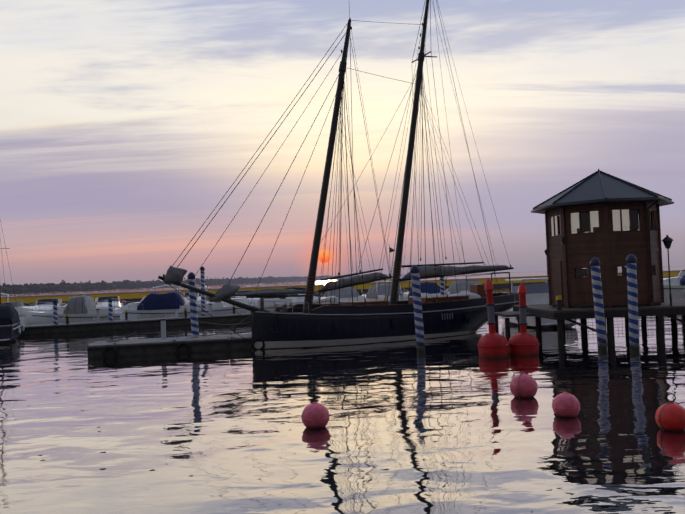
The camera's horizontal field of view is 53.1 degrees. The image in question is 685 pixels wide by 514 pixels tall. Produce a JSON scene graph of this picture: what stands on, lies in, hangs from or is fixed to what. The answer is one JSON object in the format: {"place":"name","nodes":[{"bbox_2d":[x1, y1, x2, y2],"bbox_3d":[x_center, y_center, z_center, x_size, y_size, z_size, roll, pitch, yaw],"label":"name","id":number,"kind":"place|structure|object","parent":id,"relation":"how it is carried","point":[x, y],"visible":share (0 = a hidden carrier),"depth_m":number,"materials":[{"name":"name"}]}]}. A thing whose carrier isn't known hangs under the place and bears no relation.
{"place":"outdoors","nodes":[
{"label":"outdoors","id":0,"kind":"place"},
{"bbox_2d":[5,279,337,293],"bbox_3d":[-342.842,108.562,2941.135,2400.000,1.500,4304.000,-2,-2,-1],"label":"shore land","id":1,"kind":"structure","parent":0,"point":[126,288],"depth_m":1208.83,"materials":[{"name":"green plant"}]},
{"bbox_2d":[0,274,405,292],"bbox_3d":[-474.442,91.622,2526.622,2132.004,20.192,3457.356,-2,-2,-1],"label":"shore trees","id":2,"kind":"object","parent":1,"relation":"on","point":[63,285],"visible":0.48,"depth_m":1246.22,"materials":[{"name":"green plant"}]},
{"bbox_2d":[0,266,684,513],"bbox_3d":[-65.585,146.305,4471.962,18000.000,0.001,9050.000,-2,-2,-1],"label":"lake water","id":3,"kind":"structure","parent":0,"point":[497,447],"depth_m":14.45,"materials":[{"name":"grey liquid"}]},
{"bbox_2d":[0,220,23,343],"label":"yacht","id":4,"kind":"object","parent":3,"relation":"on","point":[10,325],"visible":1,"depth_m":42.16,"materials":[{"name":"blue"}]},
{"bbox_2d":[18,312,25,324],"bbox_3d":[-28.085,4.457,51.942,8.178,3.602,3.565,-2,-2,-6],"label":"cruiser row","id":5,"kind":"object","parent":3,"relation":"on","point":[22,320],"depth_m":53.20,"materials":[{"name":"white plastic"}]},
{"bbox_2d":[1,293,51,315],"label":"cruiser","id":6,"kind":"object","parent":3,"relation":"on","point":[21,307],"visible":0.27,"depth_m":57.99,"materials":[{"name":"white plastic"}]},
{"bbox_2d":[31,298,62,310],"bbox_3d":[-25.820,5.043,60.215,3.565,2.776,9.903,-3,-2,-16],"label":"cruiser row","id":7,"kind":"object","parent":3,"relation":"on","point":[38,307],"visible":0.19,"depth_m":59.05,"materials":[{"name":"white plastic"}]},
{"bbox_2d":[25,295,124,324],"bbox_3d":[-20.958,4.543,54.549,8.301,3.026,3.248,-2,-1,-4],"label":"cruiser","id":8,"kind":"object","parent":3,"relation":"on","point":[83,308],"visible":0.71,"depth_m":53.43,"materials":[{"name":"white plastic"}]},
{"bbox_2d":[95,296,125,307],"bbox_3d":[-21.257,4.934,62.191,3.565,2.769,8.983,-2,-2,-23],"label":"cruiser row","id":9,"kind":"object","parent":3,"relation":"on","point":[101,303],"visible":0.23,"depth_m":61.53,"materials":[{"name":"white plastic"}]},
{"bbox_2d":[108,298,112,321],"bbox_3d":[-17.216,4.963,50.955,0.314,3.890,0.314,-3,-2,13],"label":"mooring pole","id":10,"kind":"object","parent":3,"relation":"in","point":[110,309],"visible":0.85,"depth_m":50.87,"materials":[{"name":"blue wood"}]},
{"bbox_2d":[102,291,185,318],"bbox_3d":[-15.997,4.413,56.711,7.629,3.041,3.136,-2,-1,-9],"label":"cruiser","id":11,"kind":"object","parent":3,"relation":"on","point":[155,305],"visible":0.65,"depth_m":55.66,"materials":[{"name":"blue fabric"}]},
{"bbox_2d":[152,285,184,299],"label":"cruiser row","id":12,"kind":"object","parent":3,"relation":"on","point":[166,285],"visible":0.12,"depth_m":65.22,"materials":[{"name":"white"}]},
{"bbox_2d":[87,319,252,358],"bbox_3d":[-5.488,3.869,32.898,12.470,2.040,2.620,-2,-2,-10],"label":"pontoon","id":13,"kind":"object","parent":3,"relation":"on","point":[163,345],"visible":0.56,"depth_m":31.39,"materials":[{"name":"concrete"}]},
{"bbox_2d":[102,338,264,357],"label":"dock tires","id":14,"kind":"object","parent":13,"relation":"attached to","point":[113,348],"visible":0.65,"depth_m":31.12,"materials":[{"name":"black rubber"}]},
{"bbox_2d":[186,312,513,338],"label":"mooring lines","id":15,"kind":"object","parent":13,"relation":"on","point":[225,324],"visible":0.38,"depth_m":32.38,"materials":[{"name":"beige fabric"}]},
{"bbox_2d":[187,272,198,336],"bbox_3d":[-7.171,3.345,33.244,0.381,5.240,0.381,-4,-2,1],"label":"mooring pole","id":16,"kind":"object","parent":3,"relation":"in","point":[193,314],"visible":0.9,"depth_m":33.14,"materials":[{"name":"blue"}]},
{"bbox_2d":[177,284,209,302],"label":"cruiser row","id":17,"kind":"object","parent":3,"relation":"on","point":[186,294],"visible":0.15,"depth_m":70.31,"materials":[{"name":"white plastic"}]},
{"bbox_2d":[200,266,205,315],"bbox_3d":[-11.097,3.765,54.586,0.358,6.040,0.358,-1,-2,-12],"label":"mooring pole","id":18,"kind":"object","parent":3,"relation":"in","point":[202,273],"visible":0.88,"depth_m":54.49,"materials":[{"name":"blue"}]},
{"bbox_2d":[175,286,253,316],"bbox_3d":[-10.104,4.009,57.972,9.692,3.460,3.410,-1,-2,-27],"label":"cruiser","id":19,"kind":"object","parent":3,"relation":"on","point":[222,307],"visible":0.38,"depth_m":56.46,"materials":[{"name":"white plastic"}]},
{"bbox_2d":[233,290,260,299],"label":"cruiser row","id":20,"kind":"object","parent":3,"relation":"on","point":[243,291],"visible":0.08,"depth_m":65.48,"materials":[{"name":"white plastic"}]},
{"bbox_2d":[20,291,496,335],"bbox_3d":[-15.959,4.859,52.075,79.315,2.070,2.620,-2,-2,-21],"label":"pontoon","id":21,"kind":"object","parent":3,"relation":"on","point":[99,325],"visible":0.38,"depth_m":51.07,"materials":[{"name":"concrete"}]},
{"bbox_2d":[53,299,57,324],"bbox_3d":[-20.684,4.997,49.402,0.314,3.990,0.314,0,-2,-37],"label":"mooring pole","id":22,"kind":"object","parent":21,"relation":"attached to","point":[55,313],"visible":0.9,"depth_m":49.33,"materials":[{"name":"blue"}]},
{"bbox_2d":[277,287,305,301],"bbox_3d":[-4.506,4.247,63.587,3.255,2.873,8.832,-1,-2,-21],"label":"cruiser","id":23,"kind":"object","parent":3,"relation":"on","point":[295,288],"visible":0.02,"depth_m":62.71,"materials":[{"name":"white"}]},
{"bbox_2d":[250,289,335,312],"bbox_3d":[-4.670,4.234,60.263,9.328,2.772,3.565,-1,-2,-29],"label":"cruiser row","id":24,"kind":"object","parent":3,"relation":"on","point":[287,300],"visible":0.27,"depth_m":59.50,"materials":[{"name":"white plastic"}]},
{"bbox_2d":[301,402,329,428],"bbox_3d":[-0.578,3.394,14.628,0.614,0.609,0.614,-3,-2,24],"label":"buoy","id":25,"kind":"object","parent":3,"relation":"on","point":[314,415],"visible":0.85,"depth_m":14.41,"materials":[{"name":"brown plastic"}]},
{"bbox_2d":[1,270,681,305],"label":"bank","id":26,"kind":"structure","parent":3,"relation":"in","point":[131,297],"depth_m":138.62,"materials":[{"name":"yellow"}]},
{"bbox_2d":[321,286,363,303],"bbox_3d":[-0.345,4.123,65.196,3.360,2.903,9.252,-2,-2,-19],"label":"cruiser","id":27,"kind":"object","parent":3,"relation":"on","point":[345,293],"visible":0.29,"depth_m":63.37,"materials":[{"name":"white fabric"}]},
{"bbox_2d":[361,279,407,301],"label":"cruiser","id":28,"kind":"object","parent":3,"relation":"on","point":[372,293],"visible":0.33,"depth_m":65.19,"materials":[{"name":"white"}]},
{"bbox_2d":[251,301,518,349],"bbox_3d":[2.723,3.860,35.179,15.400,3.072,4.040,-1,-2,-26],"label":"ship hull","id":29,"kind":"object","parent":3,"relation":"in","point":[301,331],"visible":0.65,"depth_m":32.11,"materials":[{"name":"black wood"}]},
{"bbox_2d":[254,272,518,333],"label":"schooner deck","id":30,"kind":"structure","parent":29,"relation":"on","point":[476,296],"depth_m":34.08,"materials":[{"name":"brown wood"}]},
{"bbox_2d":[158,0,513,312],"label":"ship masts","id":31,"kind":"object","parent":30,"relation":"attached to","point":[311,277],"visible":0.98,"depth_m":34.55},
{"bbox_2d":[163,264,507,301],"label":"furled sails","id":32,"kind":"object","parent":31,"relation":"attached to","point":[175,274],"visible":0.94,"depth_m":33.55},
{"bbox_2d":[163,0,510,343],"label":"rigging","id":33,"kind":"object","parent":31,"relation":"attached to","point":[341,131],"visible":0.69,"depth_m":34.75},
{"bbox_2d":[410,265,424,351],"bbox_3d":[3.162,2.865,28.229,0.381,5.090,0.381,-4,-1,-24],"label":"mooring pole","id":34,"kind":"object","parent":3,"relation":"in","point":[417,305],"visible":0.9,"depth_m":28.10,"materials":[{"name":"blue wood"}]},
{"bbox_2d":[403,282,449,296],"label":"cruiser","id":35,"kind":"object","parent":3,"relation":"on","point":[431,288],"visible":0.38,"depth_m":67.35,"materials":[{"name":"blue"}]},
{"bbox_2d":[440,277,444,295],"bbox_3d":[7.613,3.612,51.865,0.358,4.740,0.358,-3,-2,20],"label":"mooring pole","id":36,"kind":"object","parent":3,"relation":"in","point":[442,291],"visible":0.33,"depth_m":51.77,"materials":[{"name":"blue"}]},
{"bbox_2d":[444,280,479,294],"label":"cruiser","id":37,"kind":"object","parent":3,"relation":"on","point":[460,287],"visible":0.31,"depth_m":68.58,"materials":[{"name":"white"}]},
{"bbox_2d":[477,278,509,358],"bbox_3d":[5.578,2.386,25.658,1.201,3.200,1.200,-3,-2,-18],"label":"buoy","id":38,"kind":"object","parent":3,"relation":"in","point":[492,344],"visible":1,"depth_m":25.34,"materials":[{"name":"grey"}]},
{"bbox_2d":[508,282,539,355],"bbox_3d":[6.838,2.441,25.953,1.200,2.976,1.201,-1,-1,15],"label":"buoy","id":39,"kind":"object","parent":3,"relation":"in","point":[522,342],"visible":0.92,"depth_m":25.67,"materials":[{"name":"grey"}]},
{"bbox_2d":[510,373,537,397],"bbox_3d":[4.550,3.248,17.210,0.694,0.689,0.694,-2,-2,-13],"label":"buoy","id":40,"kind":"object","parent":3,"relation":"on","point":[523,385],"visible":0.94,"depth_m":16.97,"materials":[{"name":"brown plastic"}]},
{"bbox_2d":[501,278,576,327],"bbox_3d":[11.219,2.812,41.159,3.135,3.053,8.181,-2,-2,-8],"label":"boat","id":41,"kind":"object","parent":3,"relation":"on","point":[537,293],"depth_m":39.25,"materials":[{"name":"white plastic"}]},
{"bbox_2d":[552,392,580,417],"bbox_3d":[4.817,3.198,14.764,0.594,0.589,0.594,-4,-2,41],"label":"buoy","id":42,"kind":"object","parent":3,"relation":"on","point":[565,404],"visible":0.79,"depth_m":14.56,"materials":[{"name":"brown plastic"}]},
{"bbox_2d":[494,295,684,345],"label":"pier","id":43,"kind":"structure","parent":3,"relation":"in","point":[559,314],"depth_m":28.73,"materials":[{"name":"brown wood"}]},
{"bbox_2d":[531,169,673,307],"bbox_3d":[11.997,-0.937,31.661,5.968,6.320,5.970,-2,-2,-1],"label":"wooden hut","id":44,"kind":"object","parent":43,"relation":"on","point":[595,214],"visible":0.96,"depth_m":29.87,"materials":[{"name":"brown wood"}]},
{"bbox_2d":[662,235,673,305],"bbox_3d":[13.847,0.562,29.040,0.480,3.020,0.480,-2,-2,-1],"label":"pier lamp","id":45,"kind":"object","parent":43,"relation":"on","point":[667,240],"visible":1,"depth_m":28.99,"materials":[{"name":"grey metal"}]},
{"bbox_2d":[590,257,607,350],"bbox_3d":[9.902,2.546,26.307,0.381,5.090,0.381,-5,-2,9],"label":"mooring pole","id":46,"kind":"object","parent":3,"relation":"in","point":[598,305],"visible":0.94,"depth_m":26.20,"materials":[{"name":"blue"}]},
{"bbox_2d":[626,254,639,351],"bbox_3d":[10.834,2.459,25.493,0.381,5.140,0.381,-3,-2,42],"label":"mooring pole","id":47,"kind":"object","parent":3,"relation":"in","point":[633,319],"visible":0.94,"depth_m":25.38,"materials":[{"name":"blue"}]},
{"bbox_2d":[655,393,684,431],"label":"buoy","id":48,"kind":"object","parent":3,"relation":"on","point":[669,415],"visible":0.92,"depth_m":13.00,"materials":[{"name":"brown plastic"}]},
{"bbox_2d":[663,269,684,298],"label":"cruiser","id":49,"kind":"object","parent":3,"relation":"on","point":[677,281],"visible":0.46,"depth_m":59.08,"materials":[{"name":"white plastic"}]},
{"bbox_2d":[0,0,684,285],"label":"sky","id":50,"kind":"structure","parent":0,"point":[124,124],"materials":[{"name":"purple"}]}
]}

